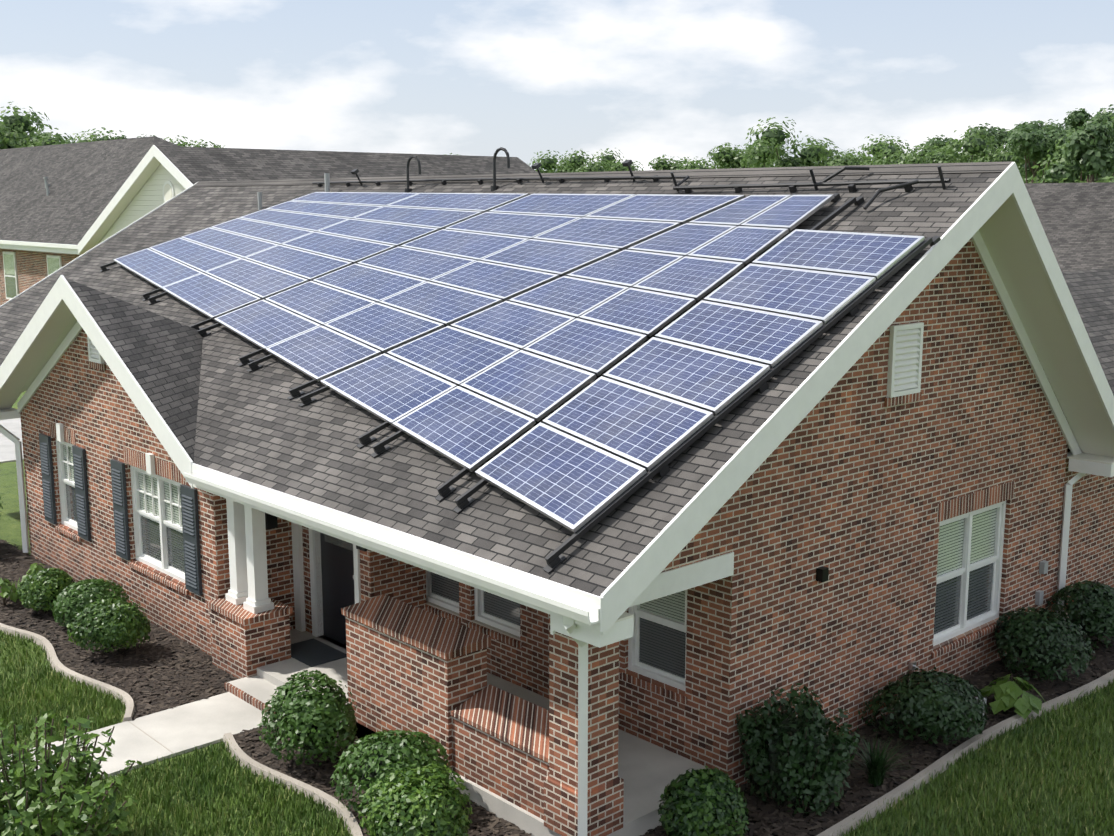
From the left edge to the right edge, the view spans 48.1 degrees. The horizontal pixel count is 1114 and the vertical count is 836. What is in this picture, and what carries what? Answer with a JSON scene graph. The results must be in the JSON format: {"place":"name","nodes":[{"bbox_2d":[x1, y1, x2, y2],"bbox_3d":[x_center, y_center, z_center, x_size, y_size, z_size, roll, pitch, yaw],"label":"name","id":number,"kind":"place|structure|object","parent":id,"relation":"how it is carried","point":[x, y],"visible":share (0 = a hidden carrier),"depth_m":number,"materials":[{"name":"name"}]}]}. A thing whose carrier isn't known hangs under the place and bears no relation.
{"place":"outdoors","nodes":[
{"label":"outdoors","id":0,"kind":"place"},
{"bbox_2d":[0,418,275,785],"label":"walkway path","id":1,"kind":"structure","parent":0,"point":[174,731],"depth_m":13.30,"materials":[{"name":"concrete"}]},
{"bbox_2d":[0,136,537,305],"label":"neighbour house","id":2,"kind":"structure","parent":0,"point":[61,205],"depth_m":42.92,"materials":[{"name":"brick"}]},
{"bbox_2d":[0,391,1113,835],"bbox_3d":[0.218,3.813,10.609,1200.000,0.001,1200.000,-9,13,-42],"label":"lawn","id":3,"kind":"structure","parent":0,"point":[10,527],"depth_m":12.24,"materials":[{"name":"green plant"}]},
{"bbox_2d":[0,102,58,148],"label":"tree","id":4,"kind":"object","parent":3,"relation":"on","point":[14,127],"visible":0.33,"depth_m":76.31,"materials":[{"name":"green plant"}]},
{"bbox_2d":[0,128,74,146],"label":"tree","id":5,"kind":"object","parent":3,"relation":"on","point":[56,139],"visible":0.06,"depth_m":88.20,"materials":[{"name":"green plant"}]},
{"bbox_2d":[0,710,141,835],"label":"leafy shrub","id":6,"kind":"object","parent":3,"relation":"on","point":[44,799],"visible":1,"depth_m":10.32,"materials":[{"name":"green plant"}]},
{"bbox_2d":[66,131,99,142],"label":"tree","id":7,"kind":"object","parent":3,"relation":"on","point":[79,140],"visible":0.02,"depth_m":121.40,"materials":[{"name":"green plant"}]},
{"bbox_2d":[81,127,123,141],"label":"tree","id":8,"kind":"object","parent":3,"relation":"on","point":[106,137],"visible":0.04,"depth_m":101.86,"materials":[{"name":"green plant"}]},
{"bbox_2d":[0,539,229,717],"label":"bed mulch","id":9,"kind":"object","parent":3,"relation":"on","point":[148,659],"depth_m":15.30,"materials":[{"name":"brown soil"}]},
{"bbox_2d":[16,567,74,611],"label":"boxwood shrub","id":10,"kind":"object","parent":9,"relation":"on","point":[41,588],"visible":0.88,"depth_m":16.86,"materials":[{"name":"green plant"}]},
{"bbox_2d":[51,578,128,628],"bbox_3d":[-6.171,2.408,16.474,0.960,0.536,0.988,-9,13,-42],"label":"boxwood shrub","id":11,"kind":"object","parent":9,"relation":"on","point":[86,592],"visible":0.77,"depth_m":16.23,"materials":[{"name":"green plant"}]},
{"bbox_2d":[0,539,1113,835],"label":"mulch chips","id":12,"kind":"object","parent":9,"relation":"on","point":[72,659],"visible":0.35,"depth_m":14.10,"materials":[{"name":"brown wood"}]},
{"bbox_2d":[0,578,17,605],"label":"hosta plant","id":13,"kind":"object","parent":12,"relation":"on","point":[6,588],"visible":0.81,"depth_m":17.24,"materials":[{"name":"green plant"}]},
{"bbox_2d":[10,578,22,598],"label":"liriope plant","id":14,"kind":"object","parent":12,"relation":"on","point":[16,588],"visible":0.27,"depth_m":17.64,"materials":[{"name":"green plant"}]},
{"bbox_2d":[22,563,45,579],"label":"hosta plant","id":15,"kind":"object","parent":12,"relation":"on","point":[35,567],"visible":0.27,"depth_m":18.04,"materials":[{"name":"green plant"}]},
{"bbox_2d":[67,595,150,652],"bbox_3d":[-5.537,2.533,15.417,0.977,0.614,0.900,-9,13,-42],"label":"boxwood shrub","id":16,"kind":"object","parent":12,"relation":"on","point":[109,622],"visible":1,"depth_m":15.20,"materials":[{"name":"green plant"}]},
{"bbox_2d":[330,728,452,816],"bbox_3d":[-1.520,3.212,11.453,1.123,0.697,1.078,-9,13,-42],"label":"boxwood shrub","id":17,"kind":"object","parent":12,"relation":"on","point":[402,749],"visible":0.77,"depth_m":11.24,"materials":[{"name":"green plant"}]},
{"bbox_2d":[357,763,472,835],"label":"boxwood shrub","id":18,"kind":"object","parent":12,"relation":"on","point":[398,807],"visible":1,"depth_m":10.38,"materials":[{"name":"green plant"}]},
{"bbox_2d":[658,765,748,835],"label":"boxwood shrub","id":19,"kind":"object","parent":12,"relation":"on","point":[702,802],"visible":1,"depth_m":10.59,"materials":[{"name":"green plant"}]},
{"bbox_2d":[846,733,915,786],"bbox_3d":[3.121,3.300,11.983,0.846,0.519,0.814,-9,13,-42],"label":"liriope plant","id":20,"kind":"object","parent":12,"relation":"on","point":[876,770],"visible":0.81,"depth_m":12.01,"materials":[{"name":"green plant"}]},
{"bbox_2d":[858,667,991,744],"bbox_3d":[3.911,3.001,13.121,1.258,0.658,1.259,-9,13,-42],"label":"boxwood shrub","id":21,"kind":"object","parent":12,"relation":"on","point":[929,704],"visible":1,"depth_m":12.81,"materials":[{"name":"green plant"}]},
{"bbox_2d":[979,674,1044,718],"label":"hosta plant","id":22,"kind":"object","parent":12,"relation":"on","point":[1006,691],"visible":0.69,"depth_m":13.59,"materials":[{"name":"green plant"}]},
{"bbox_2d":[994,607,1095,682],"bbox_3d":[5.746,2.628,14.716,1.126,0.706,1.173,-9,13,-42],"label":"boxwood shrub","id":23,"kind":"object","parent":12,"relation":"on","point":[1040,642],"visible":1,"depth_m":14.48,"materials":[{"name":"green plant"}]},
{"bbox_2d":[1046,580,1113,647],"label":"boxwood shrub","id":24,"kind":"object","parent":12,"relation":"on","point":[1091,612],"visible":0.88,"depth_m":15.53,"materials":[{"name":"green plant"}]},
{"bbox_2d":[115,134,161,138],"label":"tree","id":25,"kind":"object","parent":3,"relation":"on","point":[122,137],"visible":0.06,"depth_m":156.01,"materials":[{"name":"green plant"}]},
{"bbox_2d":[164,135,197,146],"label":"tree","id":26,"kind":"object","parent":3,"relation":"on","point":[170,139],"depth_m":129.43,"materials":[{"name":"green plant"}]},
{"bbox_2d":[178,139,223,147],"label":"tree","id":27,"kind":"object","parent":3,"relation":"on","point":[204,144],"depth_m":106.31,"materials":[{"name":"green plant"}]},
{"bbox_2d":[20,239,1068,835],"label":"house walls","id":28,"kind":"structure","parent":3,"relation":"on","point":[904,483],"depth_m":13.40,"materials":[{"name":"brown brick"}]},
{"bbox_2d":[0,161,1077,595],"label":"house roof","id":29,"kind":"structure","parent":28,"relation":"on","point":[218,407],"depth_m":13.70,"materials":[{"name":"grey asphalt"}]},
{"bbox_2d":[100,192,940,573],"bbox_3d":[-2.158,-1.647,17.579,4.986,3.086,15.795,-6,12,-32],"label":"solar panel array","id":30,"kind":"object","parent":29,"relation":"on","point":[468,332],"visible":0.98,"depth_m":13.56,"materials":[{"name":"blue"}]},
{"bbox_2d":[0,162,1113,835],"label":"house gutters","id":31,"kind":"object","parent":29,"relation":"attached to","point":[998,222],"visible":0.75,"depth_m":13.03,"materials":[{"name":"white metal"}]},
{"bbox_2d":[312,147,950,209],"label":"solar ridge conduit","id":32,"kind":"structure","parent":29,"relation":"on","point":[908,184],"depth_m":15.47,"materials":[{"name":"black"}]},
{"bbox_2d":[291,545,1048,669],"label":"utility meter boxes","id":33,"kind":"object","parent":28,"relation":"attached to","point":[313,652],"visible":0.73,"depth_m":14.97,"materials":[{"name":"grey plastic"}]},
{"bbox_2d":[976,590,1043,715],"bbox_3d":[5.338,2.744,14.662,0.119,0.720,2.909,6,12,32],"label":"site cleanout pipe","id":34,"kind":"object","parent":28,"relation":"attached to","point":[1039,594],"visible":0.42,"depth_m":15.74,"materials":[{"name":"grey plastic"}]},
{"bbox_2d":[529,150,580,172],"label":"tree","id":35,"kind":"object","parent":3,"relation":"on","point":[548,164],"visible":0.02,"depth_m":115.66,"materials":[{"name":"green plant"}]},
{"bbox_2d":[0,623,1113,835],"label":"garden edging","id":36,"kind":"object","parent":3,"relation":"on","point":[845,823],"visible":0.88,"depth_m":12.58,"materials":[{"name":"concrete"}]},
{"bbox_2d":[545,158,609,172],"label":"tree","id":37,"kind":"object","parent":3,"relation":"on","point":[566,164],"visible":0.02,"depth_m":135.87,"materials":[{"name":"green plant"}]},
{"bbox_2d":[559,150,632,171],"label":"tree","id":38,"kind":"object","parent":3,"relation":"on","point":[577,162],"visible":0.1,"depth_m":111.91,"materials":[{"name":"green plant"}]},
{"bbox_2d":[592,148,643,170],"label":"tree","id":39,"kind":"object","parent":3,"relation":"on","point":[607,158],"visible":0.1,"depth_m":140.74,"materials":[{"name":"green plant"}]},
{"bbox_2d":[648,155,703,169],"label":"tree","id":40,"kind":"object","parent":3,"relation":"on","point":[663,164],"visible":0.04,"depth_m":121.70,"materials":[{"name":"green plant"}]},
{"bbox_2d":[238,636,1113,835],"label":"bed mulch","id":41,"kind":"object","parent":3,"relation":"on","point":[759,808],"depth_m":12.48,"materials":[{"name":"brown soil"}]},
{"bbox_2d":[257,669,357,765],"bbox_3d":[-2.431,2.943,12.395,0.982,0.802,0.999,-9,13,-42],"label":"boxwood shrub","id":42,"kind":"object","parent":41,"relation":"on","point":[310,719],"visible":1,"depth_m":12.20,"materials":[{"name":"green plant"}]},
{"bbox_2d":[736,683,859,815],"bbox_3d":[2.290,3.029,11.646,0.962,1.234,1.146,-9,13,-42],"label":"holly shrub","id":43,"kind":"object","parent":41,"relation":"on","point":[798,761],"visible":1,"depth_m":11.43,"materials":[{"name":"green plant"}]},
{"bbox_2d":[683,144,740,169],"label":"tree","id":44,"kind":"object","parent":3,"relation":"on","point":[701,165],"visible":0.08,"depth_m":114.60,"materials":[{"name":"green plant"}]},
{"bbox_2d":[703,142,778,168],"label":"tree","id":45,"kind":"object","parent":3,"relation":"on","point":[727,158],"visible":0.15,"depth_m":101.67,"materials":[{"name":"green plant"}]},
{"bbox_2d":[744,144,786,161],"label":"tree","id":46,"kind":"object","parent":3,"relation":"on","point":[773,148],"visible":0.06,"depth_m":142.97,"materials":[{"name":"green plant"}]},
{"bbox_2d":[741,117,836,167],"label":"tree","id":47,"kind":"object","parent":3,"relation":"on","point":[810,155],"visible":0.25,"depth_m":85.98,"materials":[{"name":"green plant"}]},
{"bbox_2d":[802,140,878,165],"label":"tree","id":48,"kind":"object","parent":3,"relation":"on","point":[842,161],"visible":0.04,"depth_m":103.86,"materials":[{"name":"green plant"}]},
{"bbox_2d":[850,156,882,164],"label":"tree","id":49,"kind":"object","parent":3,"relation":"on","point":[864,163],"depth_m":102.82,"materials":[{"name":"green plant"}]},
{"bbox_2d":[834,134,907,159],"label":"tree","id":50,"kind":"object","parent":3,"relation":"on","point":[868,148],"visible":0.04,"depth_m":120.22,"materials":[{"name":"green plant"}]},
{"bbox_2d":[871,136,953,164],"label":"tree","id":51,"kind":"object","parent":3,"relation":"on","point":[893,153],"visible":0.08,"depth_m":88.63,"materials":[{"name":"green plant"}]},
{"bbox_2d":[906,141,977,162],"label":"tree","id":52,"kind":"object","parent":3,"relation":"on","point":[930,148],"visible":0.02,"depth_m":100.68,"materials":[{"name":"green plant"}]},
{"bbox_2d":[923,134,962,153],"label":"tree","id":53,"kind":"object","parent":3,"relation":"on","point":[936,140],"visible":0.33,"depth_m":138.60,"materials":[{"name":"green plant"}]},
{"bbox_2d":[925,127,1024,170],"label":"tree","id":54,"kind":"object","parent":3,"relation":"on","point":[976,144],"visible":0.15,"depth_m":86.76,"materials":[{"name":"green plant"}]},
{"bbox_2d":[962,123,1011,152],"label":"tree","id":55,"kind":"object","parent":3,"relation":"on","point":[1003,132],"visible":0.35,"depth_m":109.59,"materials":[{"name":"green plant"}]},
{"bbox_2d":[968,136,1052,181],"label":"tree","id":56,"kind":"object","parent":3,"relation":"on","point":[993,156],"visible":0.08,"depth_m":92.19,"materials":[{"name":"green plant"}]},
{"bbox_2d":[1007,120,1064,177],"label":"tree","id":57,"kind":"object","parent":3,"relation":"on","point":[1037,125],"visible":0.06,"depth_m":90.74,"materials":[{"name":"green plant"}]},
{"bbox_2d":[1005,124,1070,182],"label":"tree","id":58,"kind":"object","parent":3,"relation":"on","point":[1035,146],"visible":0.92,"depth_m":67.78,"materials":[{"name":"green plant"}]},
{"bbox_2d":[1006,129,1070,182],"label":"tree","id":59,"kind":"object","parent":3,"relation":"on","point":[1020,162],"visible":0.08,"depth_m":81.90,"materials":[{"name":"green plant"}]},
{"bbox_2d":[1011,119,1075,131],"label":"tree","id":60,"kind":"object","parent":3,"relation":"on","point":[1062,126],"visible":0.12,"depth_m":117.28,"materials":[{"name":"green plant"}]},
{"bbox_2d":[1024,182,1113,271],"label":"neighboring roof","id":61,"kind":"structure","parent":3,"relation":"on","point":[1076,221],"depth_m":46.90,"materials":[{"name":"grey asphalt"}]},
{"bbox_2d":[1029,113,1113,182],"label":"tree","id":62,"kind":"object","parent":3,"relation":"on","point":[1058,161],"visible":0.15,"depth_m":62.24,"materials":[{"name":"green plant"}]},
{"bbox_2d":[1059,178,1087,182],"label":"grass","id":63,"kind":"structure","parent":3,"relation":"on","point":[1078,180],"depth_m":54.81,"materials":[{"name":"green plant"}]},
{"bbox_2d":[1044,120,1113,182],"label":"tree","id":64,"kind":"object","parent":3,"relation":"on","point":[1088,148],"visible":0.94,"depth_m":55.64,"materials":[{"name":"green plant"}]},
{"bbox_2d":[1046,176,1113,182],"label":"grass","id":65,"kind":"structure","parent":3,"relation":"on","point":[1108,178],"depth_m":52.93,"materials":[{"name":"green plant"}]},
{"bbox_2d":[1062,268,1113,617],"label":"house","id":66,"kind":"structure","parent":3,"relation":"on","point":[1090,557],"depth_m":17.27,"materials":[{"name":"brown brick"}]},
{"bbox_2d":[1064,104,1113,140],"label":"tree","id":67,"kind":"object","parent":3,"relation":"on","point":[1080,118],"visible":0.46,"depth_m":85.28,"materials":[{"name":"green plant"}]},
{"bbox_2d":[0,0,1113,170],"label":"sky","id":68,"kind":"structure","parent":0,"point":[645,80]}
]}

